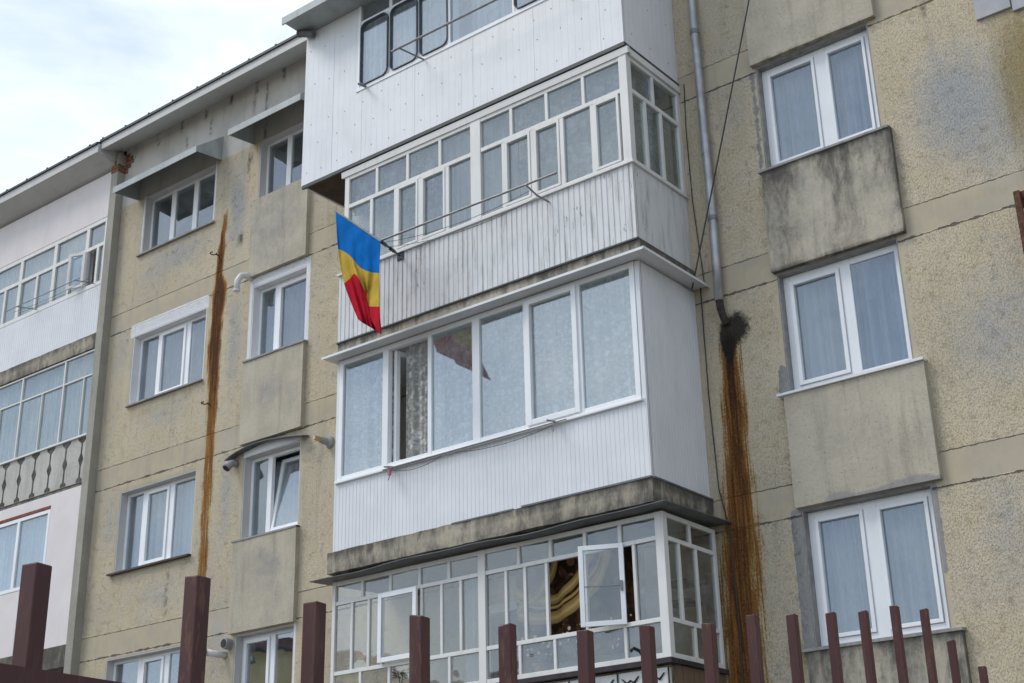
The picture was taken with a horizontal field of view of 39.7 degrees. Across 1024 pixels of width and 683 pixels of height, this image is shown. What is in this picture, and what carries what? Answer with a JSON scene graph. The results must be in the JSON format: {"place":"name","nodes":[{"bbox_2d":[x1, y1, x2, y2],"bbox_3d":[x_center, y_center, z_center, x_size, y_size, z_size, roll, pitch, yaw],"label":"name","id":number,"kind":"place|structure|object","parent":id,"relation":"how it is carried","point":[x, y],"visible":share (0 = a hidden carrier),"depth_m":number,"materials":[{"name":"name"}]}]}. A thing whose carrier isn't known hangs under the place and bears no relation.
{"place":"outdoors","nodes":[
{"label":"outdoors","id":0,"kind":"place"},
{"bbox_2d":[0,0,312,193],"label":"sky","id":1,"kind":"structure","parent":0,"point":[74,73],"materials":[{"name":"white"}]},
{"bbox_2d":[392,667,408,682],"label":"potted plant","id":2,"kind":"object","parent":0,"point":[402,673],"visible":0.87,"depth_m":16.00,"materials":[{"name":"green plant"}]},
{"bbox_2d":[529,649,550,671],"bbox_3d":[0.299,3.373,14.861,0.286,0.273,0.242,2,-23,-7],"label":"potted plant","id":3,"kind":"object","parent":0,"point":[539,667],"visible":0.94,"depth_m":14.82,"materials":[{"name":"grey plant"}]},
{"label":"ground","id":4,"kind":"structure","parent":0,"visible":0},
{"bbox_2d":[0,142,133,674],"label":"apartment building","id":5,"kind":"structure","parent":4,"relation":"on","point":[60,221],"depth_m":24.09,"materials":[{"name":"paint"}]},
{"bbox_2d":[0,509,50,595],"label":"window","id":6,"kind":"structure","parent":5,"relation":"in","point":[22,543],"depth_m":23.32,"materials":[{"name":"white plastic"}]},
{"bbox_2d":[0,349,94,463],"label":"window","id":7,"kind":"structure","parent":5,"relation":"in","point":[43,412],"depth_m":24.10,"materials":[{"name":"white paint"}]},
{"bbox_2d":[5,278,94,312],"bbox_3d":[-7.894,-0.773,24.357,2.151,0.122,0.434,-18,-28,35],"label":"clothes rack","id":8,"kind":"object","parent":5,"relation":"attached to","point":[51,297],"visible":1,"depth_m":24.21,"materials":[{"name":"grey metal"}]},
{"bbox_2d":[0,217,106,328],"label":"window","id":9,"kind":"structure","parent":5,"relation":"in","point":[72,261],"depth_m":25.16,"materials":[{"name":"white paint"}]},
{"bbox_2d":[0,562,988,682],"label":"metal fence","id":10,"kind":"object","parent":4,"relation":"on","point":[25,666],"visible":1,"depth_m":4.81,"materials":[{"name":"brown metal"}]},
{"bbox_2d":[78,0,1023,682],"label":"apartment building","id":11,"kind":"structure","parent":4,"relation":"on","point":[862,352],"depth_m":16.36,"materials":[{"name":"paint"}]},
{"bbox_2d":[105,645,179,682],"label":"window","id":12,"kind":"structure","parent":11,"relation":"in","point":[114,667],"depth_m":20.67,"materials":[{"name":"white plastic"}]},
{"bbox_2d":[106,469,196,576],"bbox_3d":[-5.324,2.777,21.427,1.890,1.315,0.399,-18,-28,35],"label":"window","id":13,"kind":"structure","parent":11,"relation":"in","point":[163,526],"depth_m":21.62,"materials":[{"name":"white plastic"}]},
{"bbox_2d":[125,307,206,407],"bbox_3d":[-5.337,0.303,22.431,1.840,1.235,0.393,-18,-28,35],"label":"window","id":14,"kind":"structure","parent":11,"relation":"in","point":[172,362],"depth_m":22.66,"materials":[{"name":"white plastic"}]},
{"bbox_2d":[136,163,216,256],"bbox_3d":[-5.416,-2.122,23.419,1.940,1.115,0.350,-18,-28,35],"label":"window","id":15,"kind":"structure","parent":11,"relation":"in","point":[154,201],"depth_m":23.65,"materials":[{"name":"white plastic"}]},
{"bbox_2d":[206,649,226,658],"bbox_3d":[-4.125,4.247,19.354,0.472,0.124,0.113,11,-25,-27],"label":"vent pipe","id":16,"kind":"object","parent":11,"relation":"attached to","point":[215,653],"visible":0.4,"depth_m":19.36,"materials":[{"name":"white plastic"}]},
{"bbox_2d":[220,638,232,649],"bbox_3d":[-3.907,4.141,19.429,0.149,0.149,0.116,-21,-29,39],"label":"flue pipe","id":17,"kind":"object","parent":11,"relation":"attached to","point":[226,643],"visible":1,"depth_m":19.39,"materials":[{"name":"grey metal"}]},
{"bbox_2d":[223,459,238,470],"bbox_3d":[-4.060,1.784,20.408,0.147,0.188,0.224,-18,-28,35],"label":"flue pipe","id":18,"kind":"object","parent":11,"relation":"attached to","point":[228,465],"visible":1,"depth_m":20.36,"materials":[{"name":"grey metal"}]},
{"bbox_2d":[233,272,252,292],"bbox_3d":[-4.062,-0.898,21.445,0.292,0.318,0.133,9,-24,-23],"label":"vent pipe","id":19,"kind":"object","parent":11,"relation":"attached to","point":[239,278],"visible":1,"depth_m":21.39,"materials":[{"name":"white plastic"}]},
{"bbox_2d":[233,624,293,682],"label":"window","id":20,"kind":"structure","parent":11,"relation":"in","point":[243,642],"depth_m":19.26,"materials":[{"name":"white plastic"}]},
{"bbox_2d":[231,440,300,542],"bbox_3d":[-3.273,2.171,20.035,1.310,1.265,0.590,-18,-28,35],"label":"window","id":21,"kind":"structure","parent":11,"relation":"in","point":[282,507],"depth_m":20.21,"materials":[{"name":"white plastic"}]},
{"bbox_2d":[242,266,307,362],"bbox_3d":[-3.356,-0.357,20.985,1.300,1.245,0.449,-18,-28,35],"label":"window","id":22,"kind":"structure","parent":11,"relation":"in","point":[295,309],"depth_m":21.18,"materials":[{"name":"white plastic"}]},
{"bbox_2d":[258,120,303,197],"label":"window","id":23,"kind":"structure","parent":11,"relation":"in","point":[269,145],"depth_m":22.25,"materials":[{"name":"white plastic"}]},
{"bbox_2d":[296,30,315,37],"bbox_3d":[-2.945,-4.407,20.288,0.282,0.196,0.125,-11,-24,22],"label":"drain spout","id":24,"kind":"object","parent":11,"relation":"attached to","point":[306,33],"visible":1,"depth_m":20.25,"materials":[{"name":"metal"}]},
{"bbox_2d":[313,435,334,447],"bbox_3d":[-2.564,1.342,19.278,0.169,0.169,0.267,-18,-28,35],"label":"flue pipe","id":25,"kind":"object","parent":11,"relation":"attached to","point":[328,442],"visible":1,"depth_m":19.29,"materials":[{"name":"grey metal"}]},
{"bbox_2d":[334,210,403,333],"bbox_3d":[-1.532,-0.771,17.179,0.868,2.030,1.057,16,-28,-36],"label":"flag","id":26,"kind":"object","parent":11,"relation":"attached to","point":[359,251],"visible":1,"depth_m":16.95,"materials":[{"name":"fabric"}]},
{"bbox_2d":[358,0,496,86],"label":"clothes rack","id":27,"kind":"object","parent":11,"relation":"attached to","point":[438,28],"visible":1,"depth_m":18.16,"materials":[{"name":"grey metal"}]},
{"bbox_2d":[380,172,556,258],"bbox_3d":[-0.484,-1.461,16.943,2.770,0.218,0.360,-18,-28,35],"label":"clothes rack","id":28,"kind":"object","parent":11,"relation":"attached to","point":[482,201],"visible":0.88,"depth_m":16.77,"materials":[{"name":"grey metal"}]},
{"bbox_2d":[382,418,565,479],"bbox_3d":[-0.491,1.249,16.017,2.700,0.223,0.185,-18,-28,35],"label":"clothes rack","id":29,"kind":"object","parent":11,"relation":"attached to","point":[389,468],"visible":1,"depth_m":16.06,"materials":[{"name":"grey metal"}]},
{"bbox_2d":[506,534,654,566],"bbox_3d":[0.720,2.233,15.135,2.000,0.024,0.024,-18,-28,35],"label":"curtain rail","id":30,"kind":"object","parent":11,"relation":"attached to","point":[577,550],"visible":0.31,"depth_m":15.22,"materials":[{"name":"grey metal"}]},
{"bbox_2d":[515,540,645,666],"bbox_3d":[0.712,2.767,14.933,1.654,1.131,0.102,-18,-28,35],"label":"curtain","id":31,"kind":"object","parent":30,"relation":"hanging from","point":[604,601],"visible":0.65,"depth_m":14.94,"materials":[{"name":"curtain fabric"}]},
{"bbox_2d":[629,646,640,654],"bbox_3d":[1.237,3.057,13.893,0.185,0.138,0.053,6,-23,-16],"label":"iron hook","id":32,"kind":"object","parent":11,"relation":"attached to","point":[634,648],"visible":0.64,"depth_m":13.88,"materials":[{"name":"black metal"}]},
{"bbox_2d":[683,84,704,281],"bbox_3d":[2.132,-1.889,16.699,0.092,2.681,0.012,-18,-28,35],"label":"cable","id":33,"kind":"object","parent":11,"relation":"attached to","point":[690,182],"visible":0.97,"depth_m":16.71,"materials":[{"name":"metal"}]},
{"bbox_2d":[687,0,729,324],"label":"drainpipe","id":34,"kind":"object","parent":11,"relation":"attached to","point":[712,217],"visible":1,"depth_m":16.52,"materials":[{"name":"metal"}]},
{"bbox_2d":[691,0,749,289],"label":"cable","id":35,"kind":"object","parent":11,"relation":"attached to","point":[720,143],"visible":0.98,"depth_m":16.33,"materials":[{"name":"metal"}]},
{"bbox_2d":[700,288,743,682],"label":"cable","id":36,"kind":"object","parent":11,"relation":"attached to","point":[719,490],"visible":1,"depth_m":15.24,"materials":[{"name":"metal"}]},
{"bbox_2d":[756,23,887,174],"bbox_3d":[3.509,-2.695,16.025,1.570,1.425,0.428,-18,-28,35],"label":"window","id":37,"kind":"structure","parent":11,"relation":"in","point":[827,108],"depth_m":16.16,"materials":[{"name":"white plastic"}]},
{"bbox_2d":[776,237,926,398],"bbox_3d":[3.573,-0.217,15.019,1.640,1.435,0.456,-18,-28,35],"label":"window","id":38,"kind":"structure","parent":11,"relation":"in","point":[846,326],"depth_m":15.13,"materials":[{"name":"white plastic"}]},
{"bbox_2d":[801,483,966,653],"bbox_3d":[3.619,2.258,13.990,1.670,1.455,0.426,-18,-28,35],"label":"window","id":39,"kind":"structure","parent":11,"relation":"in","point":[889,566],"depth_m":14.10,"materials":[{"name":"white plastic"}]},
{"bbox_2d":[1013,190,1023,252],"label":"iron bracket","id":40,"kind":"object","parent":11,"relation":"attached to","point":[1018,195],"visible":1,"depth_m":13.71,"materials":[{"name":"brown metal"}]}
]}

